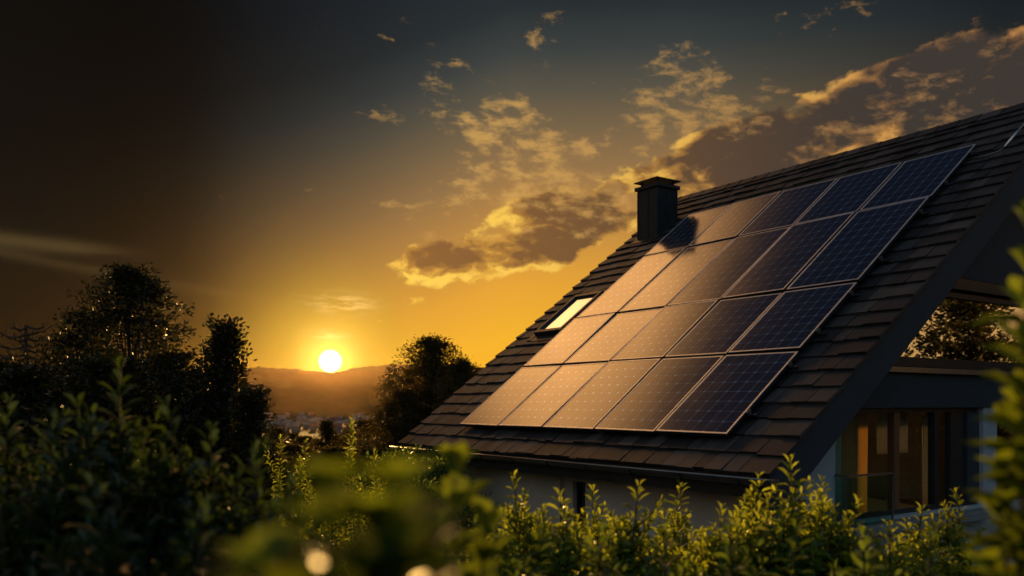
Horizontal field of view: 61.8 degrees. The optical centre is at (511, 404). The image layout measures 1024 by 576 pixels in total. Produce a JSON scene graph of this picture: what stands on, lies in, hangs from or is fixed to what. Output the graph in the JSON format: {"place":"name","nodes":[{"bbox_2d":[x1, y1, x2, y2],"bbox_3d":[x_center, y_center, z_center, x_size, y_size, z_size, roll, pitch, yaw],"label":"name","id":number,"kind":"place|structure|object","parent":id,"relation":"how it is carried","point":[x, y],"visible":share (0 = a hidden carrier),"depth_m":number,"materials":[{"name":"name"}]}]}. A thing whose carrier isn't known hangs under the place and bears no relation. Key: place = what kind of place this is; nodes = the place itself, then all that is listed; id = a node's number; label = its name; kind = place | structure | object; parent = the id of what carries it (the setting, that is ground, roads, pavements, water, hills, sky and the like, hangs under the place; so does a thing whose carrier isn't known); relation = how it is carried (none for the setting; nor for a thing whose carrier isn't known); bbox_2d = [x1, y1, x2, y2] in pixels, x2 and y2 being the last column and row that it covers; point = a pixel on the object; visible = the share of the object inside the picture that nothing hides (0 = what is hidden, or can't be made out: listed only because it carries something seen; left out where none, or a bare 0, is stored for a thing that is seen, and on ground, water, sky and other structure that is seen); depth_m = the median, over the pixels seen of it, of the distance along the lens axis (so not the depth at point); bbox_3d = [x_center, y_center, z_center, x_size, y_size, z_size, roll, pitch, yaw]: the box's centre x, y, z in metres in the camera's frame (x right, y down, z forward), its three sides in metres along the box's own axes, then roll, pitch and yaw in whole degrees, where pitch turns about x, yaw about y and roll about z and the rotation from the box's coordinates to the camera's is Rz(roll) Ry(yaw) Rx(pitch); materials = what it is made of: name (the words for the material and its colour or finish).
{"place":"outdoors","nodes":[
{"label":"outdoors","id":0,"kind":"place"},
{"bbox_2d":[0,364,998,534],"bbox_3d":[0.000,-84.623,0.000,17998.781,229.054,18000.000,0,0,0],"label":"ground","id":1,"kind":"structure","parent":0,"point":[295,392],"depth_m":1951.82,"materials":[{"name":"brown plant"}]},
{"bbox_2d":[0,351,50,479],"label":"deciduous tree","id":2,"kind":"object","parent":1,"relation":"on","point":[6,365],"visible":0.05,"depth_m":18.00,"materials":[{"name":"green plant"}]},
{"bbox_2d":[0,317,61,404],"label":"bare tree","id":3,"kind":"object","parent":1,"relation":"on","point":[25,345],"visible":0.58,"depth_m":29.94,"materials":[{"name":"plant"}]},
{"bbox_2d":[0,392,102,564],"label":"shrub","id":4,"kind":"object","parent":1,"relation":"on","point":[7,467],"visible":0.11,"depth_m":2.61,"materials":[{"name":"green plant"}]},
{"bbox_2d":[0,360,149,480],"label":"deciduous tree","id":5,"kind":"object","parent":1,"relation":"on","point":[25,378],"visible":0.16,"depth_m":16.70,"materials":[{"name":"green plant"}]},
{"bbox_2d":[0,407,162,575],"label":"shrub","id":6,"kind":"object","parent":1,"relation":"on","point":[50,507],"visible":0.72,"depth_m":2.14,"materials":[{"name":"green plant"}]},
{"bbox_2d":[9,305,153,425],"bbox_3d":[-11.121,0.782,22.081,3.588,6.874,3.642,0,0,-25],"label":"deciduous tree","id":7,"kind":"object","parent":1,"relation":"on","point":[80,337],"visible":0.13,"depth_m":21.79,"materials":[{"name":"green plant"}]},
{"bbox_2d":[9,471,177,575],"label":"shrub","id":8,"kind":"object","parent":1,"relation":"on","point":[114,560],"visible":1,"depth_m":1.70,"materials":[{"name":"green plant"}]},
{"bbox_2d":[0,355,203,573],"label":"shrub","id":9,"kind":"object","parent":1,"relation":"on","point":[121,452],"visible":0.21,"depth_m":2.45,"materials":[{"name":"green plant"}]},
{"bbox_2d":[0,348,233,497],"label":"deciduous tree","id":10,"kind":"object","parent":1,"relation":"on","point":[97,371],"visible":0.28,"depth_m":15.23,"materials":[{"name":"green plant"}]},
{"bbox_2d":[9,262,248,464],"bbox_3d":[-8.742,0.408,20.085,4.949,7.495,5.314,0,0,-23],"label":"deciduous tree","id":11,"kind":"object","parent":1,"relation":"on","point":[133,280],"visible":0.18,"depth_m":19.81,"materials":[{"name":"green plant"}]},
{"bbox_2d":[65,394,255,575],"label":"shrub","id":12,"kind":"object","parent":1,"relation":"on","point":[162,478],"visible":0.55,"depth_m":2.24,"materials":[{"name":"green plant"}]},
{"bbox_2d":[90,343,241,505],"bbox_3d":[-6.673,1.485,16.849,3.758,5.428,3.815,0,0,41],"label":"deciduous tree","id":13,"kind":"object","parent":1,"relation":"on","point":[167,362],"visible":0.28,"depth_m":16.72,"materials":[{"name":"green plant"}]},
{"bbox_2d":[107,420,302,575],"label":"shrub","id":14,"kind":"object","parent":1,"relation":"on","point":[228,490],"visible":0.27,"depth_m":2.38,"materials":[{"name":"green plant"}]},
{"bbox_2d":[135,492,289,575],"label":"shrub","id":15,"kind":"object","parent":1,"relation":"on","point":[183,558],"visible":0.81,"depth_m":1.71,"materials":[{"name":"green plant"}]},
{"bbox_2d":[169,312,288,527],"bbox_3d":[-5.968,1.122,18.033,2.897,6.130,2.880,0,0,21],"label":"conifer tree","id":16,"kind":"object","parent":1,"relation":"on","point":[223,354],"visible":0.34,"depth_m":17.86,"materials":[{"name":"green plant"}]},
{"bbox_2d":[199,383,311,514],"bbox_3d":[-4.830,1.868,15.936,2.592,4.556,2.607,0,0,-11],"label":"deciduous tree","id":17,"kind":"object","parent":1,"relation":"on","point":[248,415],"visible":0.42,"depth_m":15.84,"materials":[{"name":"green plant"}]},
{"bbox_2d":[172,439,341,575],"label":"shrub","id":18,"kind":"object","parent":1,"relation":"on","point":[241,512],"visible":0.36,"depth_m":2.28,"materials":[{"name":"green plant"}]},
{"bbox_2d":[240,438,304,501],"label":"conifer tree","id":19,"kind":"object","parent":1,"relation":"on","point":[280,465],"visible":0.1,"depth_m":34.00,"materials":[{"name":"green plant"}]},
{"bbox_2d":[263,434,293,524],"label":"bush","id":20,"kind":"object","parent":1,"relation":"on","point":[279,486],"visible":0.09,"depth_m":9.78,"materials":[{"name":"green plant"}]},
{"bbox_2d":[268,427,298,471],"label":"conifer tree","id":21,"kind":"object","parent":1,"relation":"on","point":[281,433],"visible":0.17,"depth_m":59.78,"materials":[{"name":"green plant"}]},
{"bbox_2d":[270,443,316,488],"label":"deciduous tree","id":22,"kind":"object","parent":1,"relation":"on","point":[293,450],"visible":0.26,"depth_m":39.69,"materials":[{"name":"green plant"}]},
{"bbox_2d":[288,435,314,456],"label":"deciduous tree","id":23,"kind":"object","parent":1,"relation":"on","point":[300,439],"visible":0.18,"depth_m":65.63,"materials":[{"name":"green plant"}]},
{"bbox_2d":[286,493,322,572],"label":"shrub","id":24,"kind":"object","parent":1,"relation":"on","point":[302,521],"visible":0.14,"depth_m":2.30,"materials":[{"name":"green plant"}]},
{"bbox_2d":[278,438,334,555],"bbox_3d":[-2.180,2.193,9.012,1.284,3.697,1.279,0,0,5],"label":"bush","id":25,"kind":"object","parent":1,"relation":"on","point":[309,484],"visible":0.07,"depth_m":8.98,"materials":[{"name":"green plant"}]},
{"bbox_2d":[204,458,450,575],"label":"garden plant","id":26,"kind":"object","parent":1,"relation":"on","point":[270,551],"visible":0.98,"depth_m":0.60,"materials":[{"name":"green plant"}]},
{"bbox_2d":[310,419,345,456],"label":"conifer tree","id":27,"kind":"object","parent":1,"relation":"on","point":[327,431],"visible":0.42,"depth_m":51.72,"materials":[{"name":"green plant"}]},
{"bbox_2d":[288,445,369,494],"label":"deciduous tree","id":28,"kind":"object","parent":1,"relation":"on","point":[337,452],"visible":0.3,"depth_m":35.60,"materials":[{"name":"green plant"}]},
{"bbox_2d":[305,489,360,573],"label":"bush","id":29,"kind":"object","parent":1,"relation":"on","point":[336,539],"visible":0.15,"depth_m":7.53,"materials":[{"name":"green plant"}]},
{"bbox_2d":[318,416,371,572],"bbox_3d":[-1.770,2.083,9.491,1.414,3.916,1.343,0,0,34],"label":"bush","id":30,"kind":"object","parent":1,"relation":"on","point":[355,524],"visible":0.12,"depth_m":9.49,"materials":[{"name":"green plant"}]},
{"bbox_2d":[316,446,396,494],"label":"deciduous tree","id":31,"kind":"object","parent":1,"relation":"on","point":[364,451],"visible":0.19,"depth_m":33.69,"materials":[{"name":"green plant"}]},
{"bbox_2d":[335,418,389,449],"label":"deciduous tree","id":32,"kind":"object","parent":1,"relation":"on","point":[360,423],"visible":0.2,"depth_m":55.47,"materials":[{"name":"green plant"}]},
{"bbox_2d":[358,448,384,573],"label":"bush","id":33,"kind":"object","parent":1,"relation":"on","point":[364,524],"visible":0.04,"depth_m":8.63,"materials":[{"name":"green plant"}]},
{"bbox_2d":[302,488,470,575],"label":"garden plant","id":34,"kind":"object","parent":1,"relation":"on","point":[371,501],"visible":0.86,"depth_m":0.61,"materials":[{"name":"green plant"}]},
{"bbox_2d":[348,387,435,458],"bbox_3d":[-4.817,1.735,37.917,4.763,5.078,4.520,0,0,14],"label":"deciduous tree","id":35,"kind":"object","parent":1,"relation":"on","point":[401,400],"visible":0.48,"depth_m":37.54,"materials":[{"name":"green plant"}]},
{"bbox_2d":[322,458,467,575],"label":"garden plant","id":36,"kind":"object","parent":1,"relation":"on","point":[397,474],"visible":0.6,"depth_m":0.64,"materials":[{"name":"green plant"}]},
{"bbox_2d":[336,445,469,563],"bbox_3d":[-1.966,2.429,13.460,2.983,3.618,2.861,0,0,-17],"label":"bush","id":37,"kind":"object","parent":1,"relation":"on","point":[386,457],"visible":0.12,"depth_m":13.40,"materials":[{"name":"green plant"}]},
{"bbox_2d":[347,474,470,560],"bbox_3d":[-1.279,2.533,10.555,2.225,3.390,2.320,0,0,-16],"label":"bush","id":38,"kind":"object","parent":1,"relation":"on","point":[417,485],"visible":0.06,"depth_m":10.45,"materials":[{"name":"green plant"}]},
{"bbox_2d":[355,333,477,450],"bbox_3d":[-3.839,0.519,40.146,6.115,7.828,6.444,0,0,38],"label":"deciduous tree","id":39,"kind":"object","parent":1,"relation":"on","point":[432,355],"visible":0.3,"depth_m":39.45,"materials":[{"name":"green plant"}]},
{"bbox_2d":[370,443,496,559],"bbox_3d":[-1.550,2.446,15.435,2.861,3.525,2.983,0,0,-25],"label":"bush","id":40,"kind":"object","parent":1,"relation":"on","point":[430,453],"visible":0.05,"depth_m":15.43,"materials":[{"name":"green plant"}]},
{"bbox_2d":[429,354,481,463],"bbox_3d":[-2.007,1.144,35.937,3.297,6.548,3.474,0,0,18],"label":"deciduous tree","id":41,"kind":"object","parent":1,"relation":"on","point":[461,367],"visible":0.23,"depth_m":35.71,"materials":[{"name":"green plant"}]},
{"bbox_2d":[404,456,508,563],"bbox_3d":[-1.032,2.471,13.056,2.225,3.531,2.320,0,0,41],"label":"bush","id":42,"kind":"object","parent":1,"relation":"on","point":[439,472],"visible":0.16,"depth_m":12.86,"materials":[{"name":"green plant"}]},
{"bbox_2d":[426,441,517,575],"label":"garden plant","id":43,"kind":"object","parent":1,"relation":"on","point":[457,492],"visible":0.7,"depth_m":1.35,"materials":[{"name":"green plant"}]},
{"bbox_2d":[456,515,540,575],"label":"shrub","id":44,"kind":"object","parent":1,"relation":"on","point":[520,566],"visible":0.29,"depth_m":2.70,"materials":[{"name":"green plant"}]},
{"bbox_2d":[457,470,579,575],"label":"shrub","id":45,"kind":"object","parent":1,"relation":"on","point":[524,524],"visible":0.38,"depth_m":3.86,"materials":[{"name":"green plant"}]},
{"bbox_2d":[517,521,556,575],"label":"shrub","id":46,"kind":"object","parent":1,"relation":"on","point":[537,534],"visible":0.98,"depth_m":2.60,"materials":[{"name":"green plant"}]},
{"bbox_2d":[498,487,630,575],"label":"shrub","id":47,"kind":"object","parent":1,"relation":"on","point":[564,555],"visible":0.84,"depth_m":3.55,"materials":[{"name":"green plant"}]},
{"bbox_2d":[554,483,635,568],"bbox_3d":[0.394,1.086,4.197,0.720,1.398,0.733,0,0,-40],"label":"shrub","id":48,"kind":"object","parent":1,"relation":"on","point":[586,525],"visible":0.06,"depth_m":4.17,"materials":[{"name":"green plant"}]},
{"bbox_2d":[568,521,634,575],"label":"shrub","id":49,"kind":"object","parent":1,"relation":"on","point":[594,553],"visible":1,"depth_m":2.68,"materials":[{"name":"green plant"}]},
{"bbox_2d":[581,479,686,575],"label":"shrub","id":50,"kind":"object","parent":1,"relation":"on","point":[625,544],"visible":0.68,"depth_m":3.67,"materials":[{"name":"green plant"}]},
{"bbox_2d":[643,520,698,575],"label":"shrub","id":51,"kind":"object","parent":1,"relation":"on","point":[661,532],"visible":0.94,"depth_m":2.60,"materials":[{"name":"green plant"}]},
{"bbox_2d":[630,480,726,573],"bbox_3d":[0.817,1.071,4.103,0.897,1.431,0.884,0,0,-4],"label":"shrub","id":52,"kind":"object","parent":1,"relation":"on","point":[678,524],"visible":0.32,"depth_m":4.08,"materials":[{"name":"green plant"}]},
{"bbox_2d":[389,102,1023,565],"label":"house","id":53,"kind":"structure","parent":1,"relation":"on","point":[903,334],"depth_m":13.31,"materials":[{"name":"tile"}]},
{"bbox_2d":[527,289,606,341],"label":"roof window","id":54,"kind":"structure","parent":53,"relation":"in","point":[575,306],"depth_m":18.69,"materials":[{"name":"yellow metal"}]},
{"bbox_2d":[577,481,584,540],"bbox_3d":[1.192,2.153,14.025,0.080,1.793,0.315,0,0,-35],"label":"window","id":55,"kind":"structure","parent":53,"relation":"in","point":[579,484],"depth_m":14.11,"materials":[{"name":"grey metal"}]},
{"bbox_2d":[746,409,757,416],"bbox_3d":[1.223,0.114,13.874,0.097,0.105,6.810,0,0,-35],"label":"mounting rail","id":56,"kind":"object","parent":53,"relation":"attached to","point":[749,413],"visible":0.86,"depth_m":11.13,"materials":[{"name":"black metal"}]},
{"bbox_2d":[460,365,560,427],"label":"solar panel","id":57,"kind":"object","parent":56,"relation":"attached to","point":[497,407],"visible":0.99,"depth_m":16.23,"materials":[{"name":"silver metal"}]},
{"bbox_2d":[498,362,607,428],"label":"solar panel","id":58,"kind":"object","parent":56,"relation":"on","point":[545,402],"visible":0.96,"depth_m":15.13,"materials":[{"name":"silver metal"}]},
{"bbox_2d":[543,358,660,431],"bbox_3d":[1.483,-0.173,14.099,1.836,0.055,1.285,-43,23,-27],"label":"solar panel","id":59,"kind":"object","parent":56,"relation":"attached to","point":[591,404],"visible":1,"depth_m":14.03,"materials":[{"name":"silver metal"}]},
{"bbox_2d":[595,355,724,433],"bbox_3d":[2.243,-0.166,13.008,1.836,0.055,1.285,-43,23,-27],"label":"solar panel","id":60,"kind":"object","parent":56,"relation":"attached to","point":[655,397],"visible":0.96,"depth_m":12.94,"materials":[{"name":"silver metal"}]},
{"bbox_2d":[656,351,799,436],"bbox_3d":[2.999,-0.165,11.914,1.836,0.055,1.285,-43,23,-27],"label":"solar panel","id":61,"kind":"object","parent":56,"relation":"attached to","point":[725,395],"visible":1,"depth_m":11.82,"materials":[{"name":"blue glass"}]},
{"bbox_2d":[815,329,826,335],"bbox_3d":[2.431,-1.016,14.708,0.097,0.105,6.810,0,0,-35],"label":"mounting rail","id":62,"kind":"object","parent":53,"relation":"attached to","point":[819,332],"visible":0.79,"depth_m":11.97,"materials":[{"name":"black metal"}]},
{"bbox_2d":[524,313,615,366],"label":"solar panel","id":63,"kind":"object","parent":62,"relation":"attached to","point":[567,342],"visible":0.98,"depth_m":17.02,"materials":[{"name":"glass"}]},
{"bbox_2d":[564,308,662,364],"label":"solar panel","id":64,"kind":"object","parent":62,"relation":"attached to","point":[612,338],"visible":0.94,"depth_m":15.96,"materials":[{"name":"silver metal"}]},
{"bbox_2d":[611,300,718,360],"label":"solar panel","id":65,"kind":"object","parent":62,"relation":"attached to","point":[663,332],"visible":0.98,"depth_m":14.84,"materials":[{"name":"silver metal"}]},
{"bbox_2d":[665,293,782,358],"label":"solar panel","id":66,"kind":"object","parent":62,"relation":"attached to","point":[721,327],"visible":0.95,"depth_m":13.76,"materials":[{"name":"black glass"}]},
{"bbox_2d":[835,435,840,514],"bbox_3d":[4.407,0.823,12.014,0.674,1.515,0.072,0,0,-35],"label":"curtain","id":67,"kind":"object","parent":53,"relation":"hanging from","point":[838,471],"visible":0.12,"depth_m":12.17,"materials":[{"name":"fabric"}]},
{"bbox_2d":[848,290,859,297],"bbox_3d":[3.063,-1.606,15.144,0.097,0.105,6.810,0,0,-35],"label":"mounting rail","id":68,"kind":"object","parent":53,"relation":"attached to","point":[851,294],"visible":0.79,"depth_m":12.41,"materials":[{"name":"black metal"}]},
{"bbox_2d":[728,282,857,354],"bbox_3d":[4.177,-1.274,12.726,1.675,0.055,1.285,-43,23,-27],"label":"solar panel","id":69,"kind":"object","parent":68,"relation":"attached to","point":[793,320],"visible":1,"depth_m":12.64,"materials":[{"name":"blue glass"}]},
{"bbox_2d":[841,413,867,513],"bbox_3d":[5.006,0.823,12.501,0.614,1.515,0.072,0,0,-35],"label":"window pane","id":70,"kind":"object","parent":53,"relation":"hanging from","point":[854,447],"visible":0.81,"depth_m":12.50,"materials":[{"name":"clear glass"}]},
{"bbox_2d":[876,256,888,263],"bbox_3d":[3.676,-2.179,15.567,0.097,0.105,6.810,0,0,-35],"label":"mounting rail","id":71,"kind":"object","parent":53,"relation":"attached to","point":[880,260],"visible":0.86,"depth_m":12.83,"materials":[{"name":"black metal"}]},
{"bbox_2d":[576,248,685,317],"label":"solar panel","id":72,"kind":"object","parent":71,"relation":"attached to","point":[627,287],"visible":0.96,"depth_m":17.98,"materials":[{"name":"glass"}]},
{"bbox_2d":[619,239,733,312],"bbox_3d":[3.284,-2.550,16.958,2.417,0.055,1.285,-43,23,-27],"label":"solar panel","id":73,"kind":"object","parent":71,"relation":"attached to","point":[667,285],"visible":0.96,"depth_m":16.89,"materials":[{"name":"glass"}]},
{"bbox_2d":[722,212,854,299],"bbox_3d":[4.785,-2.566,14.762,2.417,0.055,1.285,-43,22,-27],"label":"solar panel","id":74,"kind":"object","parent":71,"relation":"attached to","point":[785,260],"visible":1,"depth_m":14.67,"materials":[{"name":"blue glass"}]},
{"bbox_2d":[786,196,929,290],"bbox_3d":[5.540,-2.567,13.667,2.417,0.055,1.285,-43,22,-27],"label":"solar panel","id":75,"kind":"object","parent":71,"relation":"attached to","point":[859,244],"visible":1,"depth_m":13.57,"materials":[{"name":"blue glass"}]},
{"bbox_2d":[877,412,907,453],"bbox_3d":[5.844,0.407,13.127,0.803,0.685,0.072,0,0,-35],"label":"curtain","id":76,"kind":"object","parent":53,"relation":"hanging from","point":[882,433],"visible":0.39,"depth_m":13.02,"materials":[{"name":"beige fabric"}]},
{"bbox_2d":[835,408,978,521],"bbox_3d":[5.867,0.824,12.692,3.900,1.552,0.140,0,0,-35],"label":"sliding door","id":77,"kind":"structure","parent":53,"relation":"in","point":[961,468],"depth_m":13.32,"materials":[{"name":"grey metal"}]},
{"bbox_2d":[922,412,927,504],"bbox_3d":[6.541,0.823,13.438,0.303,1.515,0.072,0,0,-35],"label":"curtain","id":78,"kind":"object","parent":53,"relation":"hanging from","point":[924,458],"visible":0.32,"depth_m":13.39,"materials":[{"name":"beige fabric"}]},
{"bbox_2d":[942,180,954,187],"bbox_3d":[5.187,-3.592,16.610,0.097,0.105,6.810,0,0,-35],"label":"mounting rail","id":79,"kind":"object","parent":53,"relation":"attached to","point":[947,183],"visible":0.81,"depth_m":13.88,"materials":[{"name":"black metal"}]},
{"bbox_2d":[645,204,731,255],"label":"solar panel","id":80,"kind":"object","parent":79,"relation":"attached to","point":[688,230],"visible":0.98,"depth_m":18.97,"materials":[{"name":"blue glass"}]},
{"bbox_2d":[689,191,781,247],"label":"solar panel","id":81,"kind":"object","parent":79,"relation":"attached to","point":[734,220],"visible":1,"depth_m":17.83,"materials":[{"name":"glass"}]},
{"bbox_2d":[738,178,837,236],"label":"solar panel","id":82,"kind":"object","parent":79,"relation":"attached to","point":[787,208],"visible":0.92,"depth_m":16.77,"materials":[{"name":"blue glass"}]},
{"bbox_2d":[795,162,902,223],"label":"solar panel","id":83,"kind":"object","parent":79,"relation":"attached to","point":[856,192],"visible":0.94,"depth_m":15.68,"materials":[{"name":"blue glass"}]},
{"bbox_2d":[894,292,1023,371],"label":"window","id":84,"kind":"structure","parent":53,"relation":"in","point":[902,361],"depth_m":13.49,"materials":[{"name":"grey metal"}]},
{"bbox_2d":[968,150,979,157],"bbox_3d":[5.853,-4.215,17.070,0.097,0.105,6.810,0,0,-35],"label":"mounting rail","id":85,"kind":"object","parent":53,"relation":"attached to","point":[972,154],"visible":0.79,"depth_m":14.33,"materials":[{"name":"black metal"}]},
{"bbox_2d":[859,144,976,210],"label":"solar panel","id":86,"kind":"object","parent":85,"relation":"attached to","point":[922,177],"visible":0.96,"depth_m":14.57,"materials":[{"name":"blue glass"}]},
{"bbox_2d":[662,501,769,575],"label":"shrub","id":87,"kind":"object","parent":1,"relation":"on","point":[709,562],"visible":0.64,"depth_m":3.48,"materials":[{"name":"green plant"}]},
{"bbox_2d":[667,521,775,575],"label":"shrub","id":88,"kind":"object","parent":1,"relation":"on","point":[745,561],"visible":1,"depth_m":2.49,"materials":[{"name":"green plant"}]},
{"bbox_2d":[696,471,793,575],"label":"shrub","id":89,"kind":"object","parent":1,"relation":"on","point":[744,504],"visible":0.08,"depth_m":4.01,"materials":[{"name":"green plant"}]},
{"bbox_2d":[717,453,857,575],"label":"shrub","id":90,"kind":"object","parent":1,"relation":"on","point":[779,546],"visible":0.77,"depth_m":3.62,"materials":[{"name":"green plant"}]},
{"bbox_2d":[770,518,844,575],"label":"shrub","id":91,"kind":"object","parent":1,"relation":"on","point":[791,542],"visible":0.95,"depth_m":2.59,"materials":[{"name":"green plant"}]},
{"bbox_2d":[800,475,857,560],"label":"shrub","id":92,"kind":"object","parent":1,"relation":"on","point":[814,512],"visible":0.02,"depth_m":3.99,"materials":[{"name":"green plant"}]},
{"bbox_2d":[824,524,901,575],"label":"shrub","id":93,"kind":"object","parent":1,"relation":"on","point":[865,568],"visible":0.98,"depth_m":2.47,"materials":[{"name":"green plant"}]},
{"bbox_2d":[816,493,913,575],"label":"shrub","id":94,"kind":"object","parent":1,"relation":"on","point":[877,541],"visible":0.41,"depth_m":3.59,"materials":[{"name":"green plant"}]},
{"bbox_2d":[843,519,939,575],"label":"shrub","id":95,"kind":"object","parent":1,"relation":"on","point":[892,559],"visible":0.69,"depth_m":3.37,"materials":[{"name":"green plant"}]},
{"bbox_2d":[905,523,954,575],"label":"shrub","id":96,"kind":"object","parent":1,"relation":"on","point":[934,533],"visible":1,"depth_m":2.60,"materials":[{"name":"green plant"}]},
{"bbox_2d":[880,502,986,575],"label":"shrub","id":97,"kind":"object","parent":1,"relation":"on","point":[952,569],"visible":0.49,"depth_m":3.95,"materials":[{"name":"green plant"}]},
{"bbox_2d":[920,487,997,575],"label":"shrub","id":98,"kind":"object","parent":1,"relation":"on","point":[955,542],"visible":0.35,"depth_m":4.17,"materials":[{"name":"green plant"}]},
{"bbox_2d":[947,415,1023,575],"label":"garden plant","id":99,"kind":"object","parent":1,"relation":"on","point":[986,560],"visible":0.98,"depth_m":1.27,"materials":[{"name":"green plant"}]},
{"bbox_2d":[960,361,1023,574],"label":"garden plant","id":100,"kind":"object","parent":1,"relation":"on","point":[1010,533],"visible":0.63,"depth_m":1.31,"materials":[{"name":"green plant"}]},
{"bbox_2d":[969,200,1023,575],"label":"garden plant","id":101,"kind":"object","parent":1,"relation":"on","point":[1008,418],"visible":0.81,"depth_m":1.29,"materials":[{"name":"green plant"}]},
{"bbox_2d":[0,0,1023,372],"label":"sky","id":102,"kind":"structure","parent":0,"point":[347,181],"materials":[{"name":"orange"}]},
{"bbox_2d":[667,227,789,305],"bbox_3d":[4.038,-2.552,15.863,2.417,0.055,1.285,-43,23,-27],"label":"solar panel","id":103,"kind":"object","parent":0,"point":[726,269],"visible":0.9,"depth_m":15.81,"materials":[{"name":"blue glass"}]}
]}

